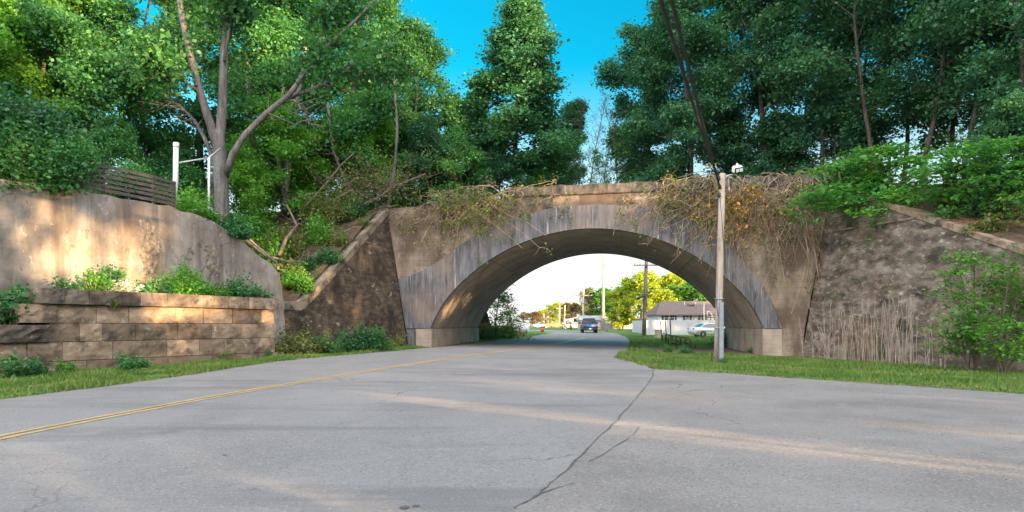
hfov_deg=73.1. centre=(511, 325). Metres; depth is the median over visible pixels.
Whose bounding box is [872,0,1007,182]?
tree
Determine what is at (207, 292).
wall plant
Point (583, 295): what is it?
utility pole
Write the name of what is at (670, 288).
power line
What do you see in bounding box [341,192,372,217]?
gully bush
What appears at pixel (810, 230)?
hanging vine
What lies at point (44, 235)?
retaining wall
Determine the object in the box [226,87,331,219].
tree
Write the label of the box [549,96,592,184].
tree
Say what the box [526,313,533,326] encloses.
tree
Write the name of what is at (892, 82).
tree
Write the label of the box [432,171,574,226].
hanging vine
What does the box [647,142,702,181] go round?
tree
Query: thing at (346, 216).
gully bush
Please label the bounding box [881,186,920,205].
coping weed
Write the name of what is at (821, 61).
tree
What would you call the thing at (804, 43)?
tree
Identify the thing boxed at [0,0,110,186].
tree
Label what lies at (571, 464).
road crack
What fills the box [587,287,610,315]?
tree
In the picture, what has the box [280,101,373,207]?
tree
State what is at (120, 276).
wall plant
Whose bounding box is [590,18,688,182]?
tree
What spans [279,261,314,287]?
gully bush
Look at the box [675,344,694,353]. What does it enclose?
verge weed
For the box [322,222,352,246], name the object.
gully bush
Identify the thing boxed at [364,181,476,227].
hanging vine
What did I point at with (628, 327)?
house
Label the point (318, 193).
fallen branch
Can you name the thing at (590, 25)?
sky
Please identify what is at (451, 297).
concrete arch bridge
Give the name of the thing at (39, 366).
verge weed
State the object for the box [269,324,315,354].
bush
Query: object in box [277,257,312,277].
gully bush
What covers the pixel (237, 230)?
bush
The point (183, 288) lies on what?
wall plant
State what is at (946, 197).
maple
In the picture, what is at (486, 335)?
scrub
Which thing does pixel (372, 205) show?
gully bush
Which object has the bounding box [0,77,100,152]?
bush
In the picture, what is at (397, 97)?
leaning tree
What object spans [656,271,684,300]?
tree
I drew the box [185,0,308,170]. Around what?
tree
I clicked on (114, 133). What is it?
tree
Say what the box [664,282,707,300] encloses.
tree
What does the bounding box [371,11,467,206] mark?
tree
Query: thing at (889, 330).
dry stalk
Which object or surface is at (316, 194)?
fallen branch
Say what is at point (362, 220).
coping weed
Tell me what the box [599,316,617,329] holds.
shed
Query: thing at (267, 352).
verge weed
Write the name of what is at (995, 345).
sapling
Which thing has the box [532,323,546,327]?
parked car
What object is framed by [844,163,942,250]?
maple
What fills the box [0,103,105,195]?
bush
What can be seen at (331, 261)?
coping weed
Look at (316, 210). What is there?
fallen branch
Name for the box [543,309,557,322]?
tree
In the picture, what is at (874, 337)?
dry stalk
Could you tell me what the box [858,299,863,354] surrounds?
dry stalk
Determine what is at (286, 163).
leaning tree
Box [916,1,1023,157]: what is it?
tree
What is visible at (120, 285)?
blossom plant
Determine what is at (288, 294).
embankment
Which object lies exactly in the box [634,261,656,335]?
utility pole
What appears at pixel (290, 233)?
fallen branch
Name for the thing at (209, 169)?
railing
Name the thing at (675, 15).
overhead cable
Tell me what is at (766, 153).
tree
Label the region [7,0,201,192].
tree
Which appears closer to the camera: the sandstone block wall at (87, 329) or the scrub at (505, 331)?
the sandstone block wall at (87, 329)
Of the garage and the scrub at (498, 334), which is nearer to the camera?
the scrub at (498, 334)
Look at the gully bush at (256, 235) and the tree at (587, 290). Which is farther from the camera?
the tree at (587, 290)
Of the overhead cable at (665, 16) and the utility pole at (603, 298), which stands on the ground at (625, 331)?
the utility pole at (603, 298)
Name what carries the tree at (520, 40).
on the concrete arch bridge
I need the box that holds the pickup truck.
[579,318,597,332]
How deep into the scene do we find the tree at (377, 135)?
44.12 m
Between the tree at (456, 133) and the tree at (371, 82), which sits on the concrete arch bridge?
the tree at (456, 133)
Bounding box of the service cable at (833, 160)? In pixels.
[729,129,945,179]
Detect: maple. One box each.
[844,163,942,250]
[892,132,1013,216]
[926,134,1023,223]
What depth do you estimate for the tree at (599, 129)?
49.82 m
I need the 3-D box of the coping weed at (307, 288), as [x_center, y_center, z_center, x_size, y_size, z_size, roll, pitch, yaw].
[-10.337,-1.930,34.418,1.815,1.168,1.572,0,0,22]
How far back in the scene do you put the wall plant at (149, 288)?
24.92 m
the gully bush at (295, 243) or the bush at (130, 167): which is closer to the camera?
the bush at (130, 167)
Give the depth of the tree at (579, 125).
52.41 m
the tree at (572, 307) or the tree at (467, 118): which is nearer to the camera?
the tree at (467, 118)
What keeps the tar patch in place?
on the road
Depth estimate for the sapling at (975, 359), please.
23.87 m
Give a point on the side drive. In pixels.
(709, 442)
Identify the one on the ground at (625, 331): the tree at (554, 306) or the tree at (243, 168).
the tree at (554, 306)
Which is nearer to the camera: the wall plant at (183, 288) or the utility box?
the wall plant at (183, 288)
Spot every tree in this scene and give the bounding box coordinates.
[0,0,71,127]
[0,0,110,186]
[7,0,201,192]
[38,0,218,162]
[63,109,164,196]
[103,0,426,228]
[121,0,267,196]
[154,156,213,215]
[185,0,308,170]
[198,140,281,236]
[205,61,272,159]
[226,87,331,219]
[229,0,372,206]
[230,55,316,173]
[249,0,413,195]
[249,38,322,210]
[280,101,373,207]
[297,80,356,195]
[330,106,418,207]
[332,18,458,194]
[364,54,441,208]
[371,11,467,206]
[380,142,420,226]
[387,110,471,207]
[421,121,498,201]
[440,100,497,194]
[443,90,491,187]
[444,0,586,198]
[469,141,530,198]
[479,282,534,339]
[492,291,527,332]
[517,311,527,322]
[522,163,553,185]
[526,311,542,323]
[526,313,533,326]
[533,309,556,324]
[534,314,544,322]
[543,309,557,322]
[544,301,566,327]
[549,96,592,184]
[557,302,575,324]
[560,141,588,184]
[564,302,581,321]
[569,98,593,184]
[574,287,600,321]
[575,90,610,183]
[584,147,613,183]
[585,296,601,315]
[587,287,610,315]
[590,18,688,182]
[593,124,613,180]
[598,95,624,182]
[598,289,629,325]
[605,286,640,329]
[607,122,644,182]
[610,268,667,324]
[612,0,755,182]
[613,163,646,183]
[615,286,642,317]
[638,0,797,166]
[638,284,680,318]
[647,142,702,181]
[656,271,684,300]
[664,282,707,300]
[685,0,819,177]
[734,0,892,183]
[750,1,879,151]
[750,138,818,175]
[756,0,939,176]
[771,69,902,184]
[798,1,926,172]
[839,0,972,182]
[846,0,1023,185]
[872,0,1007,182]
[887,0,1023,186]
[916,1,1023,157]
[924,0,1023,156]
[935,0,1023,94]
[954,87,1023,217]
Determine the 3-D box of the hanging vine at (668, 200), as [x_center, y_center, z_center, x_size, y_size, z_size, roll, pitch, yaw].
[8.892,-6.384,36.690,7.006,4.675,2.103,0,0,12]
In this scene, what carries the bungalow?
on the ground at (625, 331)
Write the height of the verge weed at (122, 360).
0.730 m
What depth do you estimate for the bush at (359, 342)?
32.67 m
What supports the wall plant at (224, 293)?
on the sandstone block wall at (87, 329)
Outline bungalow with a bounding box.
[647,301,714,331]
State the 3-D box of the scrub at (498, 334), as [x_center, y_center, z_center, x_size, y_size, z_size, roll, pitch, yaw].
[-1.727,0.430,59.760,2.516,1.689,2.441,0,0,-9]
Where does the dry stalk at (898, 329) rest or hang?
on the ground at (625, 331)
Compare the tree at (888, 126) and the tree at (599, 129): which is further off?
the tree at (599, 129)
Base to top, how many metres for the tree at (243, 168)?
6.845 m
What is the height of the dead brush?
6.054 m
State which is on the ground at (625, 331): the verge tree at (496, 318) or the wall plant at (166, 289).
the verge tree at (496, 318)
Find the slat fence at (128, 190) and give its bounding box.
[46,155,175,208]
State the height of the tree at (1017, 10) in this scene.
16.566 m
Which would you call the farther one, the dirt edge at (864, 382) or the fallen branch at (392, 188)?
the fallen branch at (392, 188)
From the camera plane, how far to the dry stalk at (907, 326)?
27.76 m
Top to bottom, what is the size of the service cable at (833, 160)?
3.387 m
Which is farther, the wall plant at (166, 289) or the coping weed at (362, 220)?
the coping weed at (362, 220)
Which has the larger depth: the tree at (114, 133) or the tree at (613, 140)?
the tree at (613, 140)
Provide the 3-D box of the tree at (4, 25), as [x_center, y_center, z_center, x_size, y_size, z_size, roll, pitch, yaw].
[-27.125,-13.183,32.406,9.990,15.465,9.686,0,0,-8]
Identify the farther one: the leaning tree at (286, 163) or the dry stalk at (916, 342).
the leaning tree at (286, 163)
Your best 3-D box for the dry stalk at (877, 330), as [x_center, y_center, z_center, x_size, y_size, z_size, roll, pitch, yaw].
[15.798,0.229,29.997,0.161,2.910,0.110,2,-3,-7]
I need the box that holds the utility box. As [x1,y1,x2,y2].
[655,330,660,337]
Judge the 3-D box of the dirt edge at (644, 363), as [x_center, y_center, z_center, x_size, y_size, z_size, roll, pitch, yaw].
[6.900,1.420,41.539,3.676,0.185,36.010,0,0,9]
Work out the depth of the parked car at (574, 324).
149.07 m
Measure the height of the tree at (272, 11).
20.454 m
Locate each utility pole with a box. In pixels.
[575,288,591,315]
[599,255,608,329]
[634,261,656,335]
[711,163,743,362]
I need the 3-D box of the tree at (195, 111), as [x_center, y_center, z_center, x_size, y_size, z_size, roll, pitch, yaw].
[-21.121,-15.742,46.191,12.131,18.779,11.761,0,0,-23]
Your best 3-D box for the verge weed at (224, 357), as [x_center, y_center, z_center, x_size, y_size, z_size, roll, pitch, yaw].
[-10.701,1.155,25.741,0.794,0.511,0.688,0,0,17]
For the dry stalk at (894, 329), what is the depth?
28.55 m
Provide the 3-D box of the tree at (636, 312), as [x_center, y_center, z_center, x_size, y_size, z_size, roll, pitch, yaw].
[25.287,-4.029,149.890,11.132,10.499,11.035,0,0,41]
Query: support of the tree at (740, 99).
on the concrete arch bridge
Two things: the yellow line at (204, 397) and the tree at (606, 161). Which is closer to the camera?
the yellow line at (204, 397)
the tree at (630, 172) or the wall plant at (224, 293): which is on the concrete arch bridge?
the tree at (630, 172)
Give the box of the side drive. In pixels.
[510,369,1023,511]
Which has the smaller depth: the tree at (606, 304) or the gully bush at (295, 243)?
the gully bush at (295, 243)
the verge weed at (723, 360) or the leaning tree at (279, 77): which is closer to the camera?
the verge weed at (723, 360)
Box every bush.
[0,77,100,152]
[0,78,84,150]
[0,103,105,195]
[0,119,66,194]
[9,109,112,179]
[97,150,162,203]
[167,180,226,222]
[211,205,261,240]
[243,214,284,256]
[245,225,297,272]
[256,219,312,259]
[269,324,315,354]
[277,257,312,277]
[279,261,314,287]
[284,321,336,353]
[291,250,323,270]
[293,186,344,228]
[297,209,334,244]
[312,244,343,263]
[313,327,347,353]
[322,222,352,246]
[325,189,367,222]
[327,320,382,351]
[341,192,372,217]
[361,192,381,208]
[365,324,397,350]
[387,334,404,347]
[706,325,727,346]
[780,140,943,226]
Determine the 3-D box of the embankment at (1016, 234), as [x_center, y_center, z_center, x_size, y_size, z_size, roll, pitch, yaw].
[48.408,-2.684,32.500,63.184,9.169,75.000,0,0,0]
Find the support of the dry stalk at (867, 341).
on the ground at (625, 331)
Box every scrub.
[479,314,502,334]
[479,323,497,339]
[482,326,504,338]
[494,316,524,335]
[497,323,517,338]
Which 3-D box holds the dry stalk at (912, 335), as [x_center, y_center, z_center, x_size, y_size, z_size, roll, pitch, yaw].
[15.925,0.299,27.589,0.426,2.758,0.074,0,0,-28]
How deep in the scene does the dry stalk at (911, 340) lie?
28.20 m
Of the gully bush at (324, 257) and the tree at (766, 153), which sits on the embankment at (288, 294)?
the gully bush at (324, 257)
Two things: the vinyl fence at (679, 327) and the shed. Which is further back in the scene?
the shed
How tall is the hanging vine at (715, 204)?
5.676 m
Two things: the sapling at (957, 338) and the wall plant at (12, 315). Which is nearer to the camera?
the wall plant at (12, 315)
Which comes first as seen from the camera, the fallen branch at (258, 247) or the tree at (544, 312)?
the fallen branch at (258, 247)
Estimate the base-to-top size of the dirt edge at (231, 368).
0.440 m
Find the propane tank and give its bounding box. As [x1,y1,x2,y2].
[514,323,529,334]
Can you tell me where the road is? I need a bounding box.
[0,330,652,511]
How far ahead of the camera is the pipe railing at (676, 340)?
47.30 m
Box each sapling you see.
[914,303,1007,370]
[919,245,1023,369]
[937,313,1023,373]
[947,245,1023,372]
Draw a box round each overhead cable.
[658,0,718,177]
[670,0,720,187]
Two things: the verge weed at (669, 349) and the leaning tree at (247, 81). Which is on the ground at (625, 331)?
the verge weed at (669, 349)
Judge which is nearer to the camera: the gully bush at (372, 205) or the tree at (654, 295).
the gully bush at (372, 205)
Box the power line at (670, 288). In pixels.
[647,288,693,288]
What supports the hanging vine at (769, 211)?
hanging from the concrete arch bridge
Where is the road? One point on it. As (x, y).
(507, 430)
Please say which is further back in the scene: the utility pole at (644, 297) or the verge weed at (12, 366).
the utility pole at (644, 297)
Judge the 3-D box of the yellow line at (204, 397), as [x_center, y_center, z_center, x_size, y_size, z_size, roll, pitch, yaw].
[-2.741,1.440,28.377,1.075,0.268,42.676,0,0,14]
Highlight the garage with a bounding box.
[576,316,600,328]
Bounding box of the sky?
[94,0,1023,325]
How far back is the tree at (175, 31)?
41.36 m
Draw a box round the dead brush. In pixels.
[280,125,469,227]
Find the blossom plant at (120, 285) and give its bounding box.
[104,279,143,291]
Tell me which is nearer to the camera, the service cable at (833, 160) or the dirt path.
the service cable at (833, 160)
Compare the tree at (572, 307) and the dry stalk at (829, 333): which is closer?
the dry stalk at (829, 333)
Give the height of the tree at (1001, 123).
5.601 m
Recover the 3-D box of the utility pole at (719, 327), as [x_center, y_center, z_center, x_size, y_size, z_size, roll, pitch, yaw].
[8.845,-2.403,28.419,1.291,8.472,0.517,0,0,15]
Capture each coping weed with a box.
[291,274,315,295]
[319,252,343,265]
[354,217,372,228]
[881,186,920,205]
[926,202,964,219]
[958,210,1013,235]
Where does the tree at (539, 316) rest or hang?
on the ground at (625, 331)
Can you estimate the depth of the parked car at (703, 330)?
73.05 m
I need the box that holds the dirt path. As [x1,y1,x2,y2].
[646,346,757,354]
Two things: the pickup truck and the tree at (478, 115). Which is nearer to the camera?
the tree at (478, 115)
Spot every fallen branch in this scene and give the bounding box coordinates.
[233,218,284,267]
[244,240,311,262]
[271,176,358,206]
[275,204,304,256]
[276,189,352,227]
[304,154,362,207]
[324,169,424,215]
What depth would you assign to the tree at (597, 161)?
48.30 m
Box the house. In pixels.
[620,323,631,328]
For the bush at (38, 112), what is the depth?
23.46 m
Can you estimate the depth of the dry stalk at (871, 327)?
29.61 m
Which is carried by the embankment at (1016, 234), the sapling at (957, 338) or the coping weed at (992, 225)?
the coping weed at (992, 225)
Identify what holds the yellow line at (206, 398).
on the road
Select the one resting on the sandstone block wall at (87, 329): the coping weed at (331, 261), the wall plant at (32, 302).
the wall plant at (32, 302)
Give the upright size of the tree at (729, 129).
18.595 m
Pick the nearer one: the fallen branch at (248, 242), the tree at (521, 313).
the fallen branch at (248, 242)
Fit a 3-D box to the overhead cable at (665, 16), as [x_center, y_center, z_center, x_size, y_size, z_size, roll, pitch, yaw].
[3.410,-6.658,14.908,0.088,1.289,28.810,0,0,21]
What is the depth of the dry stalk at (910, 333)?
28.18 m
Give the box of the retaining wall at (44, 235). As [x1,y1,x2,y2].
[0,179,284,345]
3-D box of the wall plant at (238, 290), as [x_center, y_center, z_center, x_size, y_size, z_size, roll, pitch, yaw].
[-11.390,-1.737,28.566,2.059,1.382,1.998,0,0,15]
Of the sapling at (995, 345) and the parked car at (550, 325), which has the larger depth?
the parked car at (550, 325)
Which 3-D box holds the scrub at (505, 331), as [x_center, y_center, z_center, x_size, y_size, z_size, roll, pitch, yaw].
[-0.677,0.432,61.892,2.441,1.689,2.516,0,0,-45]
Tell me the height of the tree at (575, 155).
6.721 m
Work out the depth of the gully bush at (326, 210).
39.16 m
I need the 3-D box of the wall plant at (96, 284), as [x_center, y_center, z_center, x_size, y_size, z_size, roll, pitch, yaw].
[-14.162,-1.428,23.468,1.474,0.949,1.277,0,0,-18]
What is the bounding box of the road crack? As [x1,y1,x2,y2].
[514,369,653,507]
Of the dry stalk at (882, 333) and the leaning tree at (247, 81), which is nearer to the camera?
the dry stalk at (882, 333)
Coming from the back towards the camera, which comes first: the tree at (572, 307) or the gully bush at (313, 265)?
the tree at (572, 307)
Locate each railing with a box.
[179,147,220,217]
[662,333,690,349]
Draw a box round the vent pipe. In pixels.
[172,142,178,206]
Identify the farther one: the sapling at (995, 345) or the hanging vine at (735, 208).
the hanging vine at (735, 208)
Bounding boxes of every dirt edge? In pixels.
[8,337,522,397]
[615,341,660,368]
[662,368,1002,392]
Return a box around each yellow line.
[0,344,549,435]
[0,344,553,439]
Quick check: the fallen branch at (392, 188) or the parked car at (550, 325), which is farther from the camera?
the parked car at (550, 325)
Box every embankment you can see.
[230,208,491,334]
[803,182,1023,341]
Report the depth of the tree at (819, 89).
40.21 m
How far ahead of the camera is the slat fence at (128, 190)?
25.89 m
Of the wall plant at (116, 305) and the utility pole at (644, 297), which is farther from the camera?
the utility pole at (644, 297)
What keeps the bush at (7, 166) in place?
on the embankment at (288, 294)
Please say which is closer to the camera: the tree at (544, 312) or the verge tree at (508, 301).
the verge tree at (508, 301)
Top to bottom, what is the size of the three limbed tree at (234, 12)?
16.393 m
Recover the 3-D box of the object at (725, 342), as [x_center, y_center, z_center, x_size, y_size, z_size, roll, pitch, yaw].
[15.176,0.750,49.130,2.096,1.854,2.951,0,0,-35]
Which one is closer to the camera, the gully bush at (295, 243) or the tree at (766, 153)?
the gully bush at (295, 243)
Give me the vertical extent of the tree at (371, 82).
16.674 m
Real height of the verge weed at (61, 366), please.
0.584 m
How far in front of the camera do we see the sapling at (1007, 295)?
23.09 m
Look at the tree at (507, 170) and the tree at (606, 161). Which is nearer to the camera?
the tree at (507, 170)
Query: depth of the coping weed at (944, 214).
28.57 m
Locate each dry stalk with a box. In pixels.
[805,302,829,358]
[829,302,831,357]
[853,306,858,359]
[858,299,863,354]
[867,300,868,359]
[869,299,874,358]
[874,298,878,360]
[874,303,875,360]
[881,300,884,360]
[884,302,887,361]
[888,297,891,360]
[889,296,898,363]
[897,299,901,362]
[904,294,909,362]
[908,300,913,363]
[909,312,912,361]
[910,300,911,362]
[916,310,922,363]
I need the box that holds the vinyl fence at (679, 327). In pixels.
[632,320,762,334]
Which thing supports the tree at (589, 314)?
on the ground at (625, 331)
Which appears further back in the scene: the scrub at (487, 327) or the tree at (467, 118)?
the scrub at (487, 327)
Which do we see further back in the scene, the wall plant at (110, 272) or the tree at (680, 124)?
the tree at (680, 124)
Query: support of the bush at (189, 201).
on the embankment at (288, 294)
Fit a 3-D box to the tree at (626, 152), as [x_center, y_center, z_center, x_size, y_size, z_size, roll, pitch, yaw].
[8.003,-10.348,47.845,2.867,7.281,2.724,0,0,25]
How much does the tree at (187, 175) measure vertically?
7.468 m
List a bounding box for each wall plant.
[0,280,37,306]
[0,290,33,324]
[19,297,60,304]
[43,273,82,289]
[76,269,116,290]
[81,262,121,286]
[105,265,129,286]
[106,298,120,308]
[134,275,164,292]
[156,259,208,294]
[156,279,180,293]
[189,268,220,295]
[210,279,232,295]
[217,269,262,297]
[250,286,274,297]
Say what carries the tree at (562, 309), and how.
on the ground at (625, 331)
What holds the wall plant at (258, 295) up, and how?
on the sandstone block wall at (87, 329)
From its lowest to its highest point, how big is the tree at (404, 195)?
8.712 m
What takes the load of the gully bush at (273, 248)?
on the embankment at (288, 294)
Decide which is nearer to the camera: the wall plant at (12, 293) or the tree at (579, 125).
the wall plant at (12, 293)
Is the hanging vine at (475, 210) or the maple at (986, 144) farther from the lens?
the hanging vine at (475, 210)
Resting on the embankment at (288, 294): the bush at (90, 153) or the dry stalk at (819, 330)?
the bush at (90, 153)
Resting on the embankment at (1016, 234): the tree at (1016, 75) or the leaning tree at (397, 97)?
the tree at (1016, 75)
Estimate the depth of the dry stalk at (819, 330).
32.29 m
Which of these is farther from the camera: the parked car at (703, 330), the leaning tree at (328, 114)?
the parked car at (703, 330)
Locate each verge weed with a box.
[0,350,45,378]
[21,354,51,374]
[50,357,77,373]
[113,351,144,369]
[135,357,152,367]
[218,351,233,359]
[261,348,274,356]
[662,343,673,351]
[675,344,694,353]
[718,357,727,362]
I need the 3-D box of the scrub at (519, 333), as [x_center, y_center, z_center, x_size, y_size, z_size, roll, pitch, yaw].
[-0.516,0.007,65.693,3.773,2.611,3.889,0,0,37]
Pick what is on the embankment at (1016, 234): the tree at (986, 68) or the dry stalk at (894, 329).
the tree at (986, 68)
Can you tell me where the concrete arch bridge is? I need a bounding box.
[283,174,1023,371]
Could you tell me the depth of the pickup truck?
87.94 m
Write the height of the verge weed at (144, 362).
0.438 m
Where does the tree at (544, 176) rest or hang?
on the concrete arch bridge
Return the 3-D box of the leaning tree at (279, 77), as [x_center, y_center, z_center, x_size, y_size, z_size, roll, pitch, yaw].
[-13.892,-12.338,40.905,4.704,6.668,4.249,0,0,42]
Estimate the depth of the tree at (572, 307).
164.70 m
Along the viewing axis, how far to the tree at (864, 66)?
40.30 m
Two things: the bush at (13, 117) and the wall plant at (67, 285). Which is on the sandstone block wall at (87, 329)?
the wall plant at (67, 285)
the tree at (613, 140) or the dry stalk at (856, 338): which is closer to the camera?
the dry stalk at (856, 338)
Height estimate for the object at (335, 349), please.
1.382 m
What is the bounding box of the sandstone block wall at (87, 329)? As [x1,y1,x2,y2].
[0,288,278,375]
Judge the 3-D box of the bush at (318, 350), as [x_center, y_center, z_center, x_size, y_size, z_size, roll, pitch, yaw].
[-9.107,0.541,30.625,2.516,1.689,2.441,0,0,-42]
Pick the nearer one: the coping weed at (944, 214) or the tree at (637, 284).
the coping weed at (944, 214)
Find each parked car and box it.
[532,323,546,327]
[546,322,561,327]
[564,322,577,328]
[687,323,724,336]
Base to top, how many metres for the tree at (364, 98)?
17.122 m
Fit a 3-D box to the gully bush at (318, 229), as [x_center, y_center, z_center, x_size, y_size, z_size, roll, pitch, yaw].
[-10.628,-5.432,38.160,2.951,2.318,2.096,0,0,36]
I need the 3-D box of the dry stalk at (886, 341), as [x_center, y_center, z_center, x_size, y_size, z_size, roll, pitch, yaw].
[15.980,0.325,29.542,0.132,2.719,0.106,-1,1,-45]
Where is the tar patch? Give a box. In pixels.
[225,454,419,508]
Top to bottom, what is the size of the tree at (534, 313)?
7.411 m
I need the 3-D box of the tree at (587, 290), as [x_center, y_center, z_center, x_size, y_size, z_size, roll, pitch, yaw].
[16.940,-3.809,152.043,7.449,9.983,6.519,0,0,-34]
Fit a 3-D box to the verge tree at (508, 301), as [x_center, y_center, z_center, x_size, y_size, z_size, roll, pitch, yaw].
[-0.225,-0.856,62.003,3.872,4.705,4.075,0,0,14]
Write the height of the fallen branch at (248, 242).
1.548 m
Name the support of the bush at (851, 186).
on the embankment at (1016, 234)
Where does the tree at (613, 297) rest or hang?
on the ground at (625, 331)
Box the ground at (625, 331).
[1,326,1022,394]
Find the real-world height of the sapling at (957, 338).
2.384 m
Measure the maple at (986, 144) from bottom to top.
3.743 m
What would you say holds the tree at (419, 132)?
on the embankment at (288, 294)
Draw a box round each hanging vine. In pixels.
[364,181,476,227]
[390,174,555,265]
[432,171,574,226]
[613,161,748,250]
[622,164,802,265]
[682,184,821,249]
[698,172,829,292]
[726,166,845,313]

